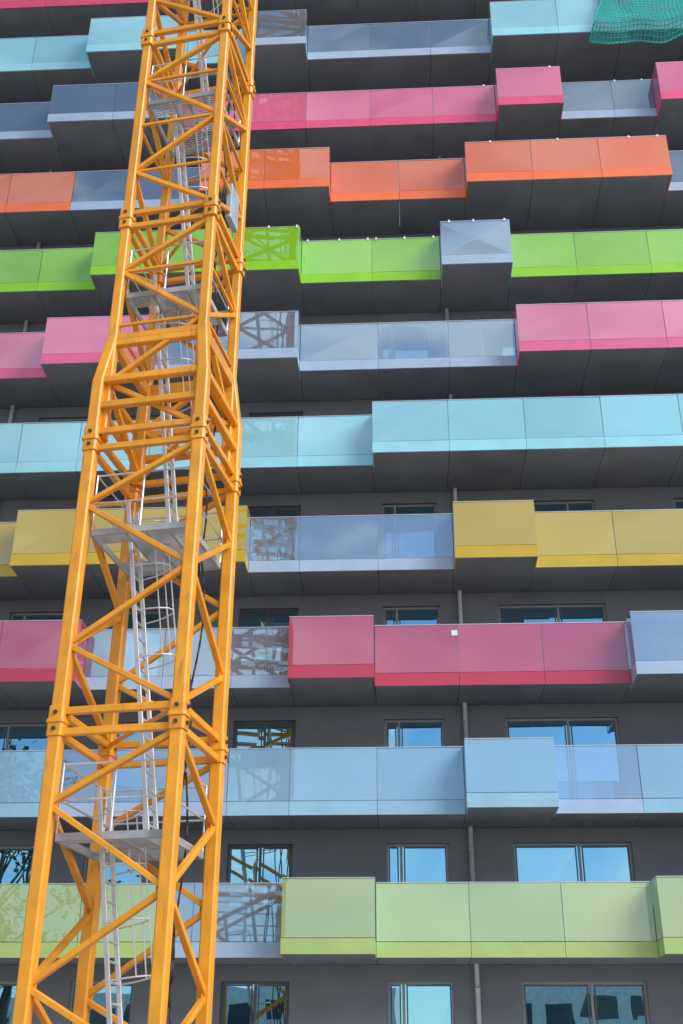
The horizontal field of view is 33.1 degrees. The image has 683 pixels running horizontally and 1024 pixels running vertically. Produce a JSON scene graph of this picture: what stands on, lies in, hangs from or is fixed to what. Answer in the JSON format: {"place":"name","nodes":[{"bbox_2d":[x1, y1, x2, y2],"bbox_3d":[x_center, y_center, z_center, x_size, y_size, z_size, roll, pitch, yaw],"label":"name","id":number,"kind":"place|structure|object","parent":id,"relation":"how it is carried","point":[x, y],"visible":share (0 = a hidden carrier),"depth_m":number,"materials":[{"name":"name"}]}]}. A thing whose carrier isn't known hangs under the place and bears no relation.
{"place":"outdoors","nodes":[
{"label":"outdoors","id":0,"kind":"place"},
{"bbox_2d":[0,738,682,802],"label":"balcony railing","id":1,"kind":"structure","parent":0,"point":[492,765],"depth_m":25.11,"materials":[{"name":"blue glass"}]},
{"bbox_2d":[0,792,682,817],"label":"balcony slab edge","id":2,"kind":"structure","parent":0,"point":[418,807],"depth_m":24.81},
{"label":"ground","id":3,"kind":"structure","parent":0,"visible":0},
{"bbox_2d":[12,0,257,1023],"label":"tower crane","id":4,"kind":"object","parent":3,"relation":"on","point":[172,548],"visible":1,"depth_m":20.16,"materials":[{"name":"paint"}]},
{"bbox_2d":[8,156,481,1023],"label":"downpipes","id":5,"kind":"object","parent":3,"relation":"on","point":[472,876],"visible":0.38,"depth_m":26.92,"materials":[{"name":"metal"}]},
{"bbox_2d":[0,10,682,1023],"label":"walls","id":6,"kind":"structure","parent":3,"relation":"on","point":[338,994],"depth_m":27.19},
{"bbox_2d":[0,242,682,1023],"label":"window frames","id":7,"kind":"structure","parent":6,"relation":"in","point":[262,724],"depth_m":27.09,"materials":[{"name":"black metal"}]},
{"bbox_2d":[0,193,682,1023],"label":"window panes","id":8,"kind":"object","parent":7,"relation":"in","point":[596,771],"visible":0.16,"depth_m":26.42,"materials":[{"name":"blue glass"}]},
{"bbox_2d":[0,0,682,964],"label":"balcony slabs","id":9,"kind":"structure","parent":6,"relation":"attached to","point":[528,204],"depth_m":31.58,"materials":[{"name":"grey concrete"}]},
{"bbox_2d":[0,0,38,1],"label":"balcony railing","id":10,"kind":"object","parent":9,"relation":"on","point":[16,0],"visible":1,"depth_m":37.44,"materials":[{"name":"pink glass"}]},
{"bbox_2d":[0,0,357,8],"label":"balcony fascia crimson","id":11,"kind":"object","parent":9,"relation":"attached to","point":[35,4],"visible":0.85,"depth_m":37.25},
{"bbox_2d":[0,616,629,676],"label":"red balcony glass","id":12,"kind":"object","parent":9,"relation":"on","point":[423,649],"visible":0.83,"depth_m":26.29,"materials":[{"name":"glass"}]},
{"bbox_2d":[0,664,631,692],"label":"red balcony fascia","id":13,"kind":"structure","parent":9,"relation":"attached to","point":[415,679],"depth_m":25.97,"materials":[{"name":"red glass"}]},
{"bbox_2d":[0,136,670,204],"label":"orange balcony glass","id":14,"kind":"object","parent":9,"relation":"on","point":[515,156],"visible":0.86,"depth_m":32.72,"materials":[{"name":"orange glass"}]},
{"bbox_2d":[0,166,672,212],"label":"orange balcony fascia","id":15,"kind":"structure","parent":9,"relation":"attached to","point":[422,194],"depth_m":32.36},
{"bbox_2d":[0,877,682,941],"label":"balcony railing","id":16,"kind":"object","parent":9,"relation":"on","point":[369,907],"visible":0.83,"depth_m":23.67,"materials":[{"name":"green glass"}]},
{"bbox_2d":[0,395,682,462],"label":"balcony glass cyan","id":17,"kind":"object","parent":9,"relation":"on","point":[474,420],"visible":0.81,"depth_m":28.63,"materials":[{"name":"blue glass"}]},
{"bbox_2d":[0,11,682,941],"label":"balcony glass clear","id":18,"kind":"object","parent":9,"relation":"on","point":[110,185],"visible":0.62,"depth_m":34.31,"materials":[{"name":"glass"}]},
{"bbox_2d":[0,36,682,957],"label":"balcony slab edge","id":19,"kind":"object","parent":9,"relation":"attached to","point":[272,948],"visible":0.71,"depth_m":29.68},
{"bbox_2d":[0,227,682,282],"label":"green balcony glass","id":20,"kind":"object","parent":9,"relation":"on","point":[423,254],"visible":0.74,"depth_m":31.66,"materials":[{"name":"green glass"}]},
{"bbox_2d":[0,501,682,564],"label":"yellow balcony glass","id":21,"kind":"object","parent":9,"relation":"on","point":[512,523],"visible":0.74,"depth_m":27.51,"materials":[{"name":"yellow glass"}]},
{"bbox_2d":[0,301,682,368],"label":"pink balcony glass","id":22,"kind":"object","parent":9,"relation":"on","point":[621,320],"visible":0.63,"depth_m":29.83,"materials":[{"name":"pink glass"}]},
{"bbox_2d":[0,0,682,64],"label":"balcony railing","id":23,"kind":"object","parent":9,"relation":"on","point":[537,13],"visible":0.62,"depth_m":35.46,"materials":[{"name":"teal glass"}]},
{"bbox_2d":[0,938,682,959],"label":"balcony slab edge","id":24,"kind":"object","parent":9,"relation":"attached to","point":[660,948],"visible":0.88,"depth_m":23.34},
{"bbox_2d":[0,435,682,473],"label":"balcony slab edge","id":25,"kind":"object","parent":9,"relation":"attached to","point":[424,446],"visible":0.83,"depth_m":28.22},
{"bbox_2d":[0,260,682,297],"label":"green balcony fascia","id":26,"kind":"structure","parent":9,"relation":"attached to","point":[381,276],"depth_m":31.30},
{"bbox_2d":[0,545,682,582],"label":"yellow balcony fascia","id":27,"kind":"structure","parent":9,"relation":"attached to","point":[495,551],"depth_m":27.21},
{"bbox_2d":[0,337,682,385],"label":"pink balcony fascia","id":28,"kind":"structure","parent":9,"relation":"attached to","point":[523,346],"depth_m":29.38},
{"bbox_2d":[0,21,682,77],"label":"balcony fascia aqua","id":29,"kind":"object","parent":9,"relation":"attached to","point":[542,30],"visible":0.67,"depth_m":35.18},
{"bbox_2d":[0,0,682,941],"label":"handrails and posts","id":30,"kind":"object","parent":9,"relation":"on","point":[330,416],"visible":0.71,"depth_m":28.60,"materials":[{"name":"metal"}]},
{"bbox_2d":[183,91,682,132],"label":"balcony slab edge","id":31,"kind":"object","parent":9,"relation":"attached to","point":[428,120],"visible":0.81,"depth_m":34.04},
{"bbox_2d":[184,62,682,124],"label":"balcony railing","id":32,"kind":"object","parent":9,"relation":"on","point":[523,82],"visible":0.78,"depth_m":34.36,"materials":[{"name":"pink glass"}]},
{"bbox_2d":[451,630,457,634],"bbox_3d":[2.614,2.796,26.578,0.140,0.130,0.006,-1,-27,3],"label":"paper notice","id":33,"kind":"object","parent":9,"relation":"attached to","point":[453,632],"visible":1,"depth_m":26.58,"materials":[{"name":"white paper"}]},
{"bbox_2d":[268,66,657,241],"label":"glass clips","id":34,"kind":"object","parent":9,"relation":"attached to","point":[449,220],"visible":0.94,"depth_m":32.08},
{"bbox_2d":[589,0,682,44],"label":"safety net","id":35,"kind":"object","parent":9,"relation":"attached to","point":[670,14],"visible":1,"depth_m":34.19,"materials":[{"name":"fabric"}]},
{"bbox_2d":[0,225,682,1021],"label":"interior rooms","id":36,"kind":"object","parent":3,"relation":"on","point":[394,551],"depth_m":29.34,"materials":[{"name":"paint"}]}
]}

